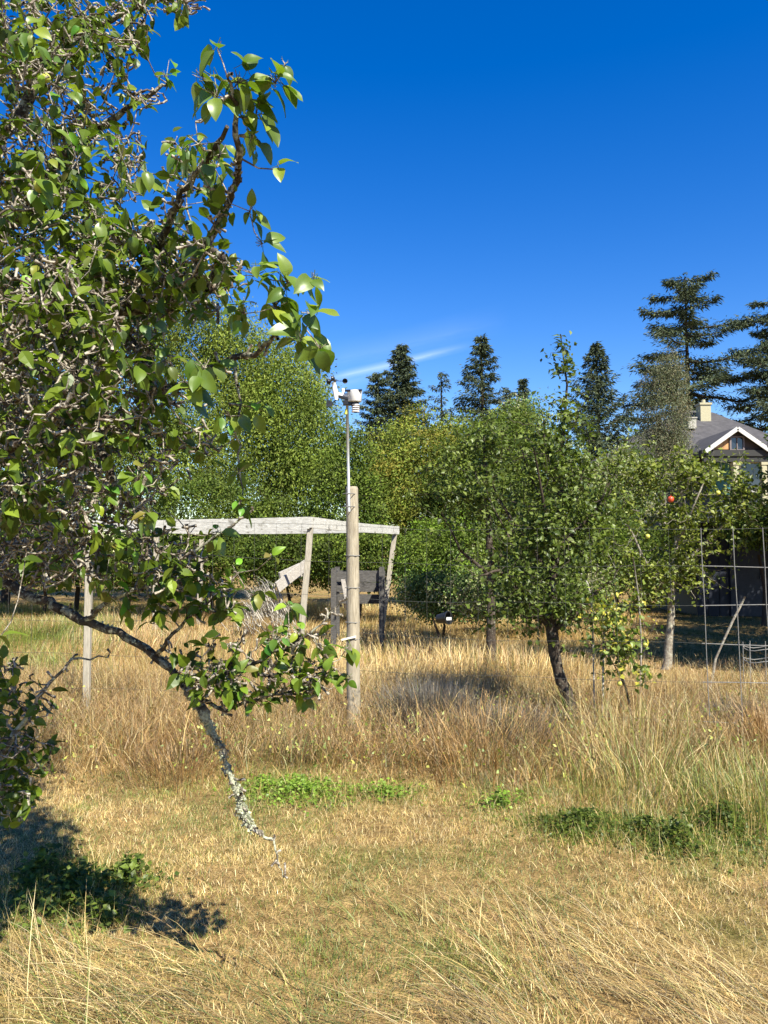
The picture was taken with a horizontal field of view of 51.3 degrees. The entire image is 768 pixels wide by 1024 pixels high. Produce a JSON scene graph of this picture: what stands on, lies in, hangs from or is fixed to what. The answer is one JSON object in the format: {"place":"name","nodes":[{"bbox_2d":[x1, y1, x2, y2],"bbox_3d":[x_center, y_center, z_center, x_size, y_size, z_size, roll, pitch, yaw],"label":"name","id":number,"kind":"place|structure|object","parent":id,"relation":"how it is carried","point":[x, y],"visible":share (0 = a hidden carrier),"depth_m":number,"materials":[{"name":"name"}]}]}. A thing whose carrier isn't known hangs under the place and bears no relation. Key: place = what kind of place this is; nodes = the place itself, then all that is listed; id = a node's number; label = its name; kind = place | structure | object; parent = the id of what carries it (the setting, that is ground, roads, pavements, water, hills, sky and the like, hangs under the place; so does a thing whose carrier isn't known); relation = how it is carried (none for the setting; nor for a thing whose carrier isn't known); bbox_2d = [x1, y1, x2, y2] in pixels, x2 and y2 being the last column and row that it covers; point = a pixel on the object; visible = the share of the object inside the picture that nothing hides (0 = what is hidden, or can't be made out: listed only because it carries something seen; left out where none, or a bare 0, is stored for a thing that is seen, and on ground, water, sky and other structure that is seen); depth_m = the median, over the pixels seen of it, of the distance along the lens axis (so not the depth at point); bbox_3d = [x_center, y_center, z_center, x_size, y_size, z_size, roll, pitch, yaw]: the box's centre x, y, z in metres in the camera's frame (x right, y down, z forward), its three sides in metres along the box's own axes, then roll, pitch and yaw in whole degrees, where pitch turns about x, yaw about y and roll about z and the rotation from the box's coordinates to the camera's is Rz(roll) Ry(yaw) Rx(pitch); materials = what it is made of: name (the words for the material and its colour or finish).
{"place":"outdoors","nodes":[
{"label":"outdoors","id":0,"kind":"place"},
{"bbox_2d":[0,554,767,1023],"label":"ground","id":1,"kind":"structure","parent":0,"point":[446,880],"depth_m":3.66,"materials":[{"name":"beige plant"}]},
{"bbox_2d":[0,536,20,588],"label":"hedge shrub","id":2,"kind":"object","parent":1,"relation":"on","point":[10,563],"visible":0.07,"depth_m":18.74,"materials":[{"name":"green plant"}]},
{"bbox_2d":[2,527,113,616],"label":"hedge shrub","id":3,"kind":"object","parent":1,"relation":"on","point":[37,579],"visible":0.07,"depth_m":19.48,"materials":[{"name":"green plant"}]},
{"bbox_2d":[0,272,120,604],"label":"ash tree","id":4,"kind":"object","parent":1,"relation":"on","point":[4,594],"visible":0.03,"depth_m":23.78,"materials":[{"name":"green plant"}]},
{"bbox_2d":[1,473,172,609],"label":"hedge shrub","id":5,"kind":"object","parent":1,"relation":"on","point":[77,598],"visible":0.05,"depth_m":20.40,"materials":[{"name":"green plant"}]},
{"bbox_2d":[82,536,92,721],"bbox_3d":[-2.680,1.109,7.235,0.061,1.778,0.058,0,-3,0],"label":"stake","id":6,"kind":"object","parent":1,"relation":"on","point":[87,637],"visible":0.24,"depth_m":7.21,"materials":[{"name":"grey wood"}]},
{"bbox_2d":[0,829,194,965],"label":"weeds","id":7,"kind":"object","parent":1,"relation":"on","point":[72,885],"visible":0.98,"depth_m":3.67,"materials":[{"name":"green plant"}]},
{"bbox_2d":[51,531,185,610],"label":"hedge shrub","id":8,"kind":"object","parent":1,"relation":"on","point":[129,559],"visible":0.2,"depth_m":18.89,"materials":[{"name":"green plant"}]},
{"bbox_2d":[2,294,266,599],"bbox_3d":[-8.840,-2.465,25.741,10.096,10.803,6.167,0,-3,0],"label":"willow tree","id":9,"kind":"object","parent":1,"relation":"on","point":[126,458],"visible":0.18,"depth_m":24.94,"materials":[{"name":"green plant"}]},
{"bbox_2d":[54,721,282,805],"bbox_3d":[-1.404,1.730,5.683,1.754,0.320,1.613,0,-3,0],"label":"dead weed","id":10,"kind":"object","parent":1,"relation":"on","point":[181,771],"visible":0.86,"depth_m":5.59,"materials":[{"name":"beige plant"}]},
{"bbox_2d":[0,0,359,878],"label":"pear tree","id":11,"kind":"object","parent":1,"relation":"on","point":[86,324],"visible":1,"depth_m":2.46,"materials":[{"name":"green plant"}]},
{"bbox_2d":[143,533,268,616],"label":"hedge shrub","id":12,"kind":"object","parent":1,"relation":"on","point":[219,562],"visible":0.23,"depth_m":19.26,"materials":[{"name":"green plant"}]},
{"bbox_2d":[121,462,308,612],"bbox_3d":[-4.157,0.676,20.655,5.251,4.040,4.318,-2,-3,37],"label":"hedge shrub","id":13,"kind":"object","parent":1,"relation":"on","point":[268,509],"visible":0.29,"depth_m":20.05,"materials":[{"name":"green plant"}]},
{"bbox_2d":[72,517,398,653],"bbox_3d":[-2.559,1.263,14.451,4.638,2.103,4.950,-1,-3,17],"label":"timber frame","id":14,"kind":"object","parent":1,"relation":"on","point":[310,528],"visible":0.52,"depth_m":12.10,"materials":[{"name":"grey wood"}]},
{"bbox_2d":[222,577,296,636],"bbox_3d":[-2.285,1.719,15.016,1.693,1.123,1.431,-3,-4,45],"label":"stalk heap","id":15,"kind":"object","parent":1,"relation":"on","point":[268,603],"visible":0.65,"depth_m":14.89,"materials":[{"name":"grey plant"}]},
{"bbox_2d":[275,560,304,591],"bbox_3d":[-1.712,1.184,14.860,0.032,0.584,0.853,-2,-3,38],"label":"leaning board","id":16,"kind":"object","parent":15,"relation":"on","point":[289,577],"visible":0.9,"depth_m":14.81,"materials":[{"name":"grey wood"}]},
{"bbox_2d":[278,563,302,579],"bbox_3d":[-1.762,1.177,15.111,0.045,0.416,0.667,-2,-3,33],"label":"leaning board","id":17,"kind":"object","parent":15,"relation":"on","point":[283,572],"visible":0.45,"depth_m":14.98,"materials":[{"name":"grey wood"}]},
{"bbox_2d":[182,286,362,598],"bbox_3d":[-3.668,-2.317,26.652,5.960,10.593,6.054,0,-3,0],"label":"willow tree","id":18,"kind":"object","parent":1,"relation":"on","point":[281,466],"visible":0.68,"depth_m":25.23,"materials":[{"name":"green plant"}]},
{"bbox_2d":[220,533,344,610],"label":"hedge shrub","id":19,"kind":"object","parent":1,"relation":"on","point":[250,549],"visible":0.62,"depth_m":18.34,"materials":[{"name":"green plant"}]},
{"bbox_2d":[267,413,400,611],"bbox_3d":[-1.216,0.038,19.973,3.304,5.249,3.075,0,-3,0],"label":"hedge shrub","id":20,"kind":"object","parent":1,"relation":"on","point":[334,481],"visible":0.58,"depth_m":19.63,"materials":[{"name":"green plant"}]},
{"bbox_2d":[289,524,407,620],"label":"hedge shrub","id":21,"kind":"object","parent":1,"relation":"on","point":[333,553],"visible":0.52,"depth_m":17.32,"materials":[{"name":"green plant"}]},
{"bbox_2d":[341,486,360,735],"bbox_3d":[-0.278,0.905,6.857,0.167,2.252,0.134,0,-3,0],"label":"wooden post","id":22,"kind":"object","parent":1,"relation":"on","point":[352,555],"visible":0.77,"depth_m":6.83,"materials":[{"name":"brown wood"}]},
{"bbox_2d":[326,376,361,511],"bbox_3d":[-0.338,-0.578,6.830,0.312,1.150,0.156,0,-3,-7],"label":"weather station","id":23,"kind":"object","parent":22,"relation":"attached to","point":[352,398],"visible":1,"depth_m":6.84,"materials":[{"name":"metal"}]},
{"bbox_2d":[3,519,767,727],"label":"wire fence","id":24,"kind":"object","parent":22,"relation":"attached to","point":[704,605],"visible":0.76,"depth_m":6.55,"materials":[{"name":"grey metal"}]},
{"bbox_2d":[331,567,384,646],"bbox_3d":[-0.435,1.633,14.015,0.916,1.322,1.155,0,-3,0],"label":"wooden sign","id":25,"kind":"object","parent":1,"relation":"on","point":[371,581],"visible":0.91,"depth_m":13.55,"materials":[{"name":"wood"}]},
{"bbox_2d":[341,579,346,598],"bbox_3d":[-0.652,1.298,13.354,0.135,0.351,0.033,0,-3,0],"label":"leaning board","id":26,"kind":"object","parent":25,"relation":"on","point":[343,581],"visible":0.63,"depth_m":13.34,"materials":[{"name":"grey wood"}]},
{"bbox_2d":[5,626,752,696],"bbox_3d":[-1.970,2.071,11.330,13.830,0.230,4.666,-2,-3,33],"label":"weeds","id":27,"kind":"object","parent":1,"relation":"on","point":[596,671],"visible":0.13,"depth_m":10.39,"materials":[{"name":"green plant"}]},
{"bbox_2d":[352,372,407,560],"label":"fir tree","id":28,"kind":"object","parent":1,"relation":"on","point":[377,402],"visible":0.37,"depth_m":50.13,"materials":[{"name":"green plant"}]},
{"bbox_2d":[0,598,767,704],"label":"field grass","id":29,"kind":"structure","parent":1,"relation":"on","point":[460,649],"depth_m":13.07,"materials":[{"name":"beige plant"}]},
{"bbox_2d":[167,755,606,836],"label":"weeds","id":30,"kind":"object","parent":1,"relation":"on","point":[301,786],"visible":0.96,"depth_m":5.20,"materials":[{"name":"green plant"}]},
{"bbox_2d":[364,343,435,502],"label":"fir tree","id":31,"kind":"object","parent":1,"relation":"on","point":[402,369],"visible":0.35,"depth_m":52.02,"materials":[{"name":"green plant"}]},
{"bbox_2d":[338,395,486,571],"bbox_3d":[1.173,-0.271,22.635,4.901,6.122,4.870,0,-3,0],"label":"maple tree","id":32,"kind":"object","parent":1,"relation":"on","point":[406,511],"visible":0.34,"depth_m":21.95,"materials":[{"name":"green plant"}]},
{"bbox_2d":[353,669,500,747],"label":"dead weed","id":33,"kind":"object","parent":1,"relation":"on","point":[440,697],"visible":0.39,"depth_m":6.77,"materials":[{"name":"beige plant"}]},
{"bbox_2d":[420,371,457,473],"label":"fir tree","id":34,"kind":"object","parent":1,"relation":"on","point":[444,375],"visible":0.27,"depth_m":50.29,"materials":[{"name":"green plant"}]},
{"bbox_2d":[381,511,499,640],"bbox_3d":[0.854,1.195,15.740,2.051,2.530,4.601,1,-3,-10],"label":"bramble bush","id":35,"kind":"object","parent":1,"relation":"on","point":[428,554],"visible":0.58,"depth_m":14.24,"materials":[{"name":"green plant"}]},
{"bbox_2d":[388,543,518,647],"bbox_3d":[1.168,1.509,14.950,2.272,1.828,5.203,0,-3,0],"label":"bramble bush","id":36,"kind":"object","parent":1,"relation":"on","point":[429,605],"visible":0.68,"depth_m":13.01,"materials":[{"name":"green plant"}]},
{"bbox_2d":[426,333,511,468],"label":"fir tree","id":37,"kind":"object","parent":1,"relation":"on","point":[482,400],"visible":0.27,"depth_m":50.25,"materials":[{"name":"green plant"}]},
{"bbox_2d":[400,406,566,660],"bbox_3d":[1.440,0.261,11.543,2.418,3.719,1.712,0,-3,0],"label":"apple tree","id":38,"kind":"object","parent":1,"relation":"on","point":[490,438],"visible":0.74,"depth_m":11.37,"materials":[{"name":"green plant"}]},
{"bbox_2d":[410,397,564,546],"bbox_3d":[2.752,-0.191,21.099,4.165,5.817,3.749,0,-3,0],"label":"hazel tree","id":39,"kind":"object","parent":1,"relation":"on","point":[520,418],"visible":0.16,"depth_m":20.54,"materials":[{"name":"green plant"}]},
{"bbox_2d":[334,683,647,797],"bbox_3d":[0.744,1.643,5.919,2.470,0.541,2.244,0,-3,0],"label":"dead weed","id":40,"kind":"object","parent":1,"relation":"on","point":[496,764],"visible":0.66,"depth_m":5.79,"materials":[{"name":"beige plant"}]},
{"bbox_2d":[499,388,515,517],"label":"fir tree","id":41,"kind":"object","parent":1,"relation":"on","point":[509,395],"visible":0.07,"depth_m":54.32,"materials":[{"name":"green plant"}]},
{"bbox_2d":[419,688,599,761],"bbox_3d":[1.002,1.710,6.527,1.505,0.449,1.483,2,-4,-41],"label":"dead weed","id":42,"kind":"object","parent":1,"relation":"on","point":[509,720],"visible":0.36,"depth_m":6.37,"materials":[{"name":"brown plant"}]},
{"bbox_2d":[514,378,531,509],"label":"fir tree","id":43,"kind":"object","parent":1,"relation":"on","point":[524,389],"visible":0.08,"depth_m":48.26,"materials":[{"name":"green plant"}]},
{"bbox_2d":[478,523,577,589],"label":"hedge shrub","id":44,"kind":"object","parent":1,"relation":"on","point":[497,544],"visible":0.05,"depth_m":18.37,"materials":[{"name":"green plant"}]},
{"bbox_2d":[427,331,648,733],"bbox_3d":[1.400,0.238,7.150,2.016,3.718,1.405,0,-3,0],"label":"apple tree","id":45,"kind":"object","parent":1,"relation":"on","point":[558,467],"visible":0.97,"depth_m":6.99,"materials":[{"name":"green plant"}]},
{"bbox_2d":[495,550,624,636],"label":"bramble bush","id":46,"kind":"object","parent":1,"relation":"on","point":[589,582],"visible":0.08,"depth_m":15.10,"materials":[{"name":"green plant"}]},
{"bbox_2d":[495,388,670,593],"bbox_3d":[5.591,-0.470,23.372,5.303,6.592,3.144,-1,-3,21],"label":"hazel tree","id":47,"kind":"object","parent":1,"relation":"on","point":[533,403],"visible":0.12,"depth_m":23.37,"materials":[{"name":"green plant"}]},
{"bbox_2d":[572,572,594,720],"bbox_3d":[1.805,1.277,7.247,0.212,1.487,0.016,0,-3,0],"label":"curved hose","id":48,"kind":"object","parent":1,"relation":"on","point":[592,651],"visible":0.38,"depth_m":7.24,"materials":[{"name":"black plastic"}]},
{"bbox_2d":[541,341,650,480],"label":"fir tree","id":49,"kind":"object","parent":1,"relation":"on","point":[599,388],"visible":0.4,"depth_m":43.93,"materials":[{"name":"green plant"}]},
{"bbox_2d":[601,601,605,723],"bbox_3d":[2.044,1.444,7.439,0.066,1.264,0.021,0,-3,0],"label":"short stake","id":50,"kind":"object","parent":1,"relation":"on","point":[603,668],"visible":0.23,"depth_m":7.43,"materials":[{"name":"grey wood"}]},
{"bbox_2d":[443,783,767,892],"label":"weeds","id":51,"kind":"object","parent":1,"relation":"on","point":[575,818],"visible":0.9,"depth_m":4.42,"materials":[{"name":"green plant"}]},
{"bbox_2d":[555,485,671,606],"bbox_3d":[4.842,0.920,17.433,2.748,3.241,3.166,0,-3,0],"label":"laurel bush","id":52,"kind":"object","parent":1,"relation":"on","point":[621,534],"visible":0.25,"depth_m":16.64,"materials":[{"name":"green plant"}]},
{"bbox_2d":[463,688,767,846],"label":"grass tussock","id":53,"kind":"object","parent":1,"relation":"on","point":[624,775],"depth_m":5.29,"materials":[{"name":"beige plant"}]},
{"bbox_2d":[572,580,663,726],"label":"apple sapling","id":54,"kind":"object","parent":1,"relation":"on","point":[620,648],"visible":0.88,"depth_m":6.97,"materials":[{"name":"green plant"}]},
{"bbox_2d":[501,669,767,777],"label":"grass tussock","id":55,"kind":"object","parent":1,"relation":"on","point":[623,723],"depth_m":6.29,"materials":[{"name":"beige plant"}]},
{"bbox_2d":[632,557,641,699],"bbox_3d":[2.648,1.216,8.351,0.090,1.496,0.017,0,-3,0],"label":"cane","id":56,"kind":"object","parent":1,"relation":"on","point":[639,618],"visible":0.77,"depth_m":8.35,"materials":[{"name":"brown plant"}]},
{"bbox_2d":[593,525,710,612],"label":"hedge shrub","id":57,"kind":"object","parent":1,"relation":"on","point":[667,548],"visible":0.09,"depth_m":19.42,"materials":[{"name":"green plant"}]},
{"bbox_2d":[622,343,698,525],"bbox_3d":[10.056,-1.569,28.999,2.656,9.319,2.832,-2,-4,39],"label":"birch tree","id":58,"kind":"object","parent":1,"relation":"on","point":[667,380],"visible":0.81,"depth_m":28.70,"materials":[{"name":"green plant"}]},
{"bbox_2d":[570,269,767,446],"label":"fir tree","id":59,"kind":"object","parent":1,"relation":"on","point":[709,373],"visible":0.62,"depth_m":54.60,"materials":[{"name":"green plant"}]},
{"bbox_2d":[578,400,767,585],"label":"house","id":60,"kind":"structure","parent":1,"relation":"on","point":[715,431],"depth_m":36.64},
{"bbox_2d":[710,462,729,493],"bbox_3d":[15.378,-1.808,36.679,0.900,2.000,0.100,0,-3,0],"label":"window","id":61,"kind":"structure","parent":60,"relation":"in","point":[719,485],"depth_m":36.61,"materials":[{"name":"blue glass"}]},
{"bbox_2d":[729,436,744,449],"bbox_3d":[14.978,-2.910,33.949,0.630,0.620,0.060,0,-3,0],"label":"window","id":62,"kind":"structure","parent":60,"relation":"in","point":[738,442],"depth_m":33.95,"materials":[{"name":"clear glass"}]},
{"bbox_2d":[739,462,767,492],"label":"window","id":63,"kind":"structure","parent":60,"relation":"in","point":[756,481],"depth_m":36.66,"materials":[{"name":"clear glass"}]},
{"bbox_2d":[580,428,767,669],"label":"apple tree","id":64,"kind":"object","parent":1,"relation":"on","point":[692,471],"visible":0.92,"depth_m":10.65,"materials":[{"name":"green plant"}]},
{"bbox_2d":[599,730,767,851],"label":"grass tussock","id":65,"kind":"object","parent":1,"relation":"on","point":[737,794],"depth_m":4.87,"materials":[{"name":"beige plant"}]},
{"bbox_2d":[644,517,767,617],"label":"garden shed","id":66,"kind":"structure","parent":1,"relation":"on","point":[748,583],"depth_m":18.90,"materials":[{"name":"blue paint"}]},
{"bbox_2d":[729,538,766,615],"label":"door","id":67,"kind":"structure","parent":66,"relation":"in","point":[748,580],"depth_m":18.87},
{"bbox_2d":[683,687,765,738],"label":"dead weed","id":68,"kind":"object","parent":1,"relation":"on","point":[729,705],"visible":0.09,"depth_m":6.87,"materials":[{"name":"brown plant"}]},
{"bbox_2d":[709,596,745,691],"bbox_3d":[3.533,1.388,8.243,0.414,1.042,0.027,0,-3,0],"label":"leaning stick","id":69,"kind":"object","parent":1,"relation":"on","point":[726,634],"visible":0.83,"depth_m":8.24,"materials":[{"name":"wood"}]},
{"bbox_2d":[709,491,767,625],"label":"laurel bush","id":70,"kind":"object","parent":1,"relation":"on","point":[739,527],"visible":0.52,"depth_m":16.72,"materials":[{"name":"plant"}]},
{"bbox_2d":[713,300,767,433],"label":"fir tree","id":71,"kind":"object","parent":1,"relation":"on","point":[754,372],"visible":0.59,"depth_m":52.27,"materials":[{"name":"green plant"}]},
{"bbox_2d":[713,687,767,761],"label":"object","id":72,"kind":"object","parent":1,"relation":"on","point":[759,721],"visible":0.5,"depth_m":6.11,"materials":[{"name":"brown plant"}]},
{"bbox_2d":[743,641,767,695],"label":"wire cage","id":73,"kind":"object","parent":1,"relation":"on","point":[750,650],"visible":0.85,"depth_m":8.12,"materials":[{"name":"grey metal"}]},
{"bbox_2d":[754,457,767,504],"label":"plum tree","id":74,"kind":"object","parent":1,"relation":"on","point":[766,473],"visible":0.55,"depth_m":11.62,"materials":[{"name":"green plant"}]},
{"bbox_2d":[761,427,767,520],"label":"plum tree","id":75,"kind":"object","parent":1,"relation":"on","point":[762,511],"visible":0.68,"depth_m":14.32,"materials":[{"name":"green plant"}]},
{"bbox_2d":[0,644,767,853],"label":"tall grass","id":76,"kind":"structure","parent":0,"point":[157,710],"depth_m":6.29,"materials":[{"name":"beige plant"}]},
{"bbox_2d":[0,850,767,1023],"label":"fallen grass","id":77,"kind":"structure","parent":0,"point":[122,991],"depth_m":2.90,"materials":[{"name":"beige plant"}]},
{"bbox_2d":[0,0,767,551],"label":"sky","id":78,"kind":"structure","parent":0,"point":[521,174],"materials":[{"name":"blue"}]},
{"bbox_2d":[436,611,452,624],"bbox_3d":[0.847,1.470,11.146,0.189,0.190,0.221,2,-4,-40],"label":"plant pot","id":79,"kind":"object","parent":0,"point":[443,618],"visible":0.97,"depth_m":11.11,"materials":[{"name":"black plastic"}]}
]}

